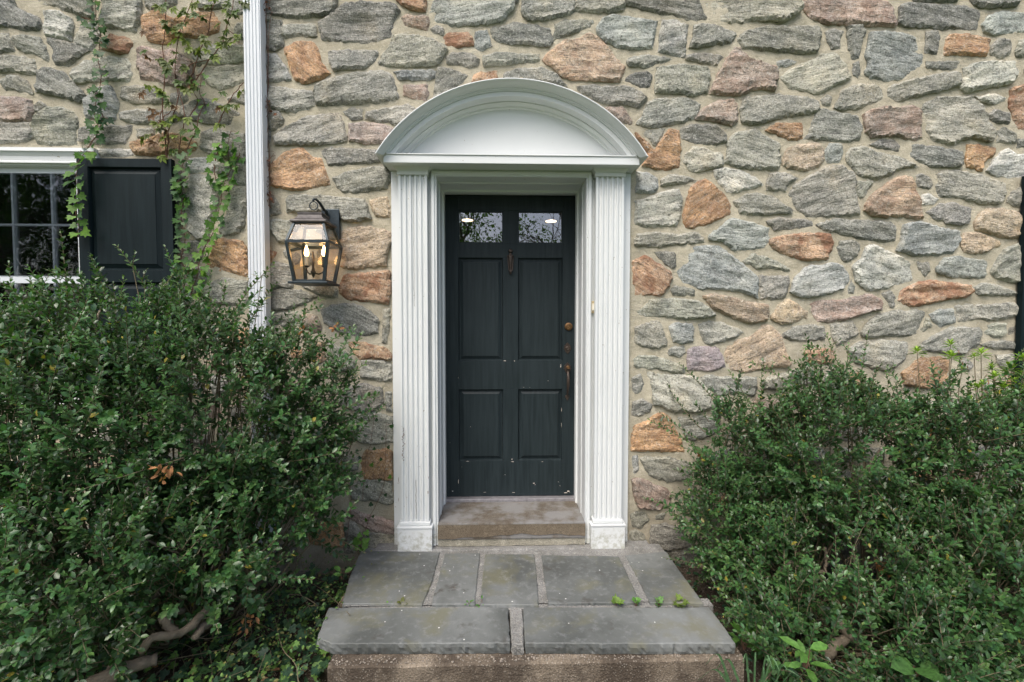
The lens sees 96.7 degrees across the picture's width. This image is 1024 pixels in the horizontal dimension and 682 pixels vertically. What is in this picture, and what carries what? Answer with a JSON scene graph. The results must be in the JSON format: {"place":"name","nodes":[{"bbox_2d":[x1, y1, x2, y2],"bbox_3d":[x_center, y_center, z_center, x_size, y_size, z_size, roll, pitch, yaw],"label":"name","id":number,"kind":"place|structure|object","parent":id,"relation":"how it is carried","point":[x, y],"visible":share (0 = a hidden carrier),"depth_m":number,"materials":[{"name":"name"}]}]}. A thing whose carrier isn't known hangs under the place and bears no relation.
{"place":"outdoors","nodes":[
{"label":"outdoors","id":0,"kind":"place"},
{"bbox_2d":[41,564,1014,681],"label":"soil bed","id":1,"kind":"object","parent":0,"point":[703,590],"visible":0.06,"depth_m":2.31,"materials":[{"name":"brown soil"}]},
{"bbox_2d":[7,562,347,681],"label":"ground ivy","id":2,"kind":"object","parent":1,"relation":"on","point":[318,664],"visible":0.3,"depth_m":2.13,"materials":[{"name":"green plant"}]},
{"bbox_2d":[0,229,386,681],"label":"holly shrub","id":3,"kind":"object","parent":1,"relation":"on","point":[147,516],"visible":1,"depth_m":1.94,"materials":[{"name":"green plant"}]},
{"bbox_2d":[164,550,378,681],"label":"clover tangle","id":4,"kind":"object","parent":1,"relation":"on","point":[254,654],"visible":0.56,"depth_m":2.11,"materials":[{"name":"green plant"}]},
{"bbox_2d":[334,566,351,578],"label":"weed","id":5,"kind":"object","parent":1,"relation":"on","point":[338,574],"visible":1,"depth_m":2.46,"materials":[{"name":"green plant"}]},
{"bbox_2d":[92,548,891,681],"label":"dead twigs","id":6,"kind":"object","parent":1,"relation":"on","point":[290,625],"visible":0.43,"depth_m":2.15,"materials":[{"name":"wood"}]},
{"bbox_2d":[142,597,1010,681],"bbox_3d":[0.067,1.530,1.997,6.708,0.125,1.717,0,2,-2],"label":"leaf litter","id":7,"kind":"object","parent":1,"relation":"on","point":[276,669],"visible":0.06,"depth_m":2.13,"materials":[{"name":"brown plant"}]},
{"bbox_2d":[728,613,769,652],"bbox_3d":[1.052,1.308,2.025,0.172,0.161,0.132,1,2,19],"label":"broadleaf weed","id":8,"kind":"object","parent":1,"relation":"on","point":[735,639],"visible":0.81,"depth_m":2.02,"materials":[{"name":"green plant"}]},
{"bbox_2d":[700,652,845,681],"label":"grass clump","id":9,"kind":"object","parent":1,"relation":"on","point":[727,679],"visible":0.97,"depth_m":1.75,"materials":[{"name":"green plant"}]},
{"bbox_2d":[779,636,834,681],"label":"broadleaf weed","id":10,"kind":"object","parent":1,"relation":"on","point":[806,658],"visible":1,"depth_m":1.74,"materials":[{"name":"green plant"}]},
{"bbox_2d":[644,330,1023,681],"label":"privet shrub","id":11,"kind":"object","parent":1,"relation":"on","point":[949,591],"visible":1,"depth_m":2.19,"materials":[{"name":"green plant"}]},
{"bbox_2d":[675,561,1023,681],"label":"undergrowth","id":12,"kind":"object","parent":1,"relation":"on","point":[753,652],"visible":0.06,"depth_m":2.19,"materials":[{"name":"green plant"}]},
{"bbox_2d":[888,655,947,681],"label":"broadleaf weed","id":13,"kind":"object","parent":1,"relation":"on","point":[904,666],"visible":1,"depth_m":1.69,"materials":[{"name":"green plant"}]},
{"bbox_2d":[907,338,1023,461],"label":"azalea","id":14,"kind":"object","parent":1,"relation":"on","point":[951,353],"visible":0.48,"depth_m":2.47,"materials":[{"name":"green plant"}]},
{"label":"lawn","id":15,"kind":"structure","parent":0,"visible":0},
{"bbox_2d":[0,0,1023,577],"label":"stone house","id":16,"kind":"structure","parent":15,"relation":"on","point":[716,188],"depth_m":2.79,"materials":[{"name":"grey stone"}]},
{"bbox_2d":[0,147,99,403],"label":"window","id":17,"kind":"structure","parent":16,"relation":"in","point":[33,203],"depth_m":2.75,"materials":[{"name":"white paint"}]},
{"bbox_2d":[61,151,96,237],"bbox_3d":[-2.462,-0.838,2.595,0.198,0.510,0.080,0,2,-2],"label":"ivy vine","id":18,"kind":"object","parent":16,"relation":"attached to","point":[91,156],"visible":1,"depth_m":2.59,"materials":[{"name":"green plant"}]},
{"bbox_2d":[76,0,114,154],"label":"ivy vine","id":19,"kind":"object","parent":16,"relation":"attached to","point":[103,121],"visible":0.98,"depth_m":2.63,"materials":[{"name":"green plant"}]},
{"bbox_2d":[169,148,192,293],"bbox_3d":[-1.931,-0.699,2.671,0.154,0.876,0.078,0,2,-2],"label":"ivy vine","id":20,"kind":"object","parent":16,"relation":"attached to","point":[176,196],"visible":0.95,"depth_m":2.67,"materials":[{"name":"green plant"}]},
{"bbox_2d":[137,0,249,163],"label":"virginia creeper","id":21,"kind":"object","parent":16,"relation":"attached to","point":[166,72],"visible":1,"depth_m":2.63,"materials":[{"name":"green plant"}]},
{"bbox_2d":[182,72,208,148],"bbox_3d":[-1.839,-1.350,2.653,0.172,0.444,0.076,0,2,-2],"label":"ivy vine","id":22,"kind":"object","parent":16,"relation":"attached to","point":[197,132],"visible":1,"depth_m":2.66,"materials":[{"name":"green plant"}]},
{"bbox_2d":[182,131,245,299],"bbox_3d":[-1.756,-0.730,2.675,0.401,1.016,0.088,0,2,2],"label":"ivy vine","id":23,"kind":"object","parent":16,"relation":"attached to","point":[222,175],"visible":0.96,"depth_m":2.67,"materials":[{"name":"green plant"}]},
{"bbox_2d":[243,0,275,585],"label":"downspout","id":24,"kind":"object","parent":16,"relation":"attached to","point":[256,123],"visible":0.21,"depth_m":2.65,"materials":[{"name":"white plastic"}]},
{"bbox_2d":[263,0,276,252],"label":"dry vine","id":25,"kind":"object","parent":16,"relation":"attached to","point":[269,164],"visible":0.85,"depth_m":2.69,"materials":[{"name":"plant"}]},
{"bbox_2d":[284,198,342,285],"bbox_3d":[-1.126,-0.571,2.622,0.240,0.499,0.274,0,2,-2],"label":"wall lantern","id":26,"kind":"object","parent":16,"relation":"attached to","point":[327,222],"depth_m":2.59,"materials":[{"name":"metal"}]},
{"bbox_2d":[339,418,393,554],"bbox_3d":[-0.880,0.892,2.779,0.330,0.853,0.063,0,2,-2],"label":"creeping vine","id":27,"kind":"object","parent":16,"relation":"attached to","point":[379,480],"visible":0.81,"depth_m":2.78,"materials":[{"name":"green plant"}]},
{"bbox_2d":[462,213,472,221],"bbox_3d":[-0.485,-1.434,4.961,0.124,0.239,0.124,0,2,-2],"label":"ceiling light","id":28,"kind":"object","parent":16,"relation":"attached to","point":[467,220],"visible":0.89,"depth_m":4.96,"materials":[{"name":"beige"}]},
{"bbox_2d":[445,195,574,495],"bbox_3d":[-0.011,0.045,3.115,0.900,2.062,0.102,0,2,-2],"label":"door","id":29,"kind":"structure","parent":16,"relation":"in","point":[510,303],"depth_m":3.13,"materials":[{"name":"paint"}]},
{"bbox_2d":[545,213,556,222],"bbox_3d":[0.428,-1.432,4.987,0.124,0.244,0.124,0,2,-2],"label":"ceiling light","id":30,"kind":"object","parent":16,"relation":"attached to","point":[550,221],"visible":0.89,"depth_m":4.99,"materials":[{"name":"beige"}]},
{"bbox_2d":[591,301,593,312],"bbox_3d":[0.495,-0.207,2.788,0.025,0.076,0.022,0,2,-2],"label":"doorbell","id":31,"kind":"object","parent":16,"relation":"attached to","point":[592,306],"visible":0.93,"depth_m":2.78,"materials":[{"name":"beige metal"}]},
{"bbox_2d":[316,501,743,681],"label":"stone stoop","id":32,"kind":"object","parent":15,"relation":"on","point":[545,580],"visible":1,"depth_m":2.17,"materials":[{"name":"stone"}]},
{"bbox_2d":[352,529,369,551],"bbox_3d":[-0.911,1.220,2.756,0.109,0.150,0.067,0,2,-2],"label":"weed","id":33,"kind":"object","parent":32,"relation":"on","point":[364,541],"visible":0.94,"depth_m":2.75,"materials":[{"name":"green plant"}]},
{"bbox_2d":[611,593,624,604],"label":"seam weed","id":34,"kind":"object","parent":32,"relation":"on","point":[617,600],"visible":1,"depth_m":2.23,"materials":[{"name":"green plant"}]},
{"bbox_2d":[632,596,640,605],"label":"seam weed","id":35,"kind":"object","parent":32,"relation":"on","point":[637,599],"visible":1,"depth_m":2.23,"materials":[{"name":"green plant"}]},
{"bbox_2d":[655,595,663,606],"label":"seam weed","id":36,"kind":"object","parent":32,"relation":"on","point":[660,599],"visible":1,"depth_m":2.23,"materials":[{"name":"green plant"}]},
{"bbox_2d":[673,592,689,607],"bbox_3d":[0.828,1.278,2.221,0.082,0.052,0.076,1,2,33],"label":"seam weed","id":37,"kind":"object","parent":32,"relation":"on","point":[685,601],"visible":1,"depth_m":2.22,"materials":[{"name":"green plant"}]}
]}

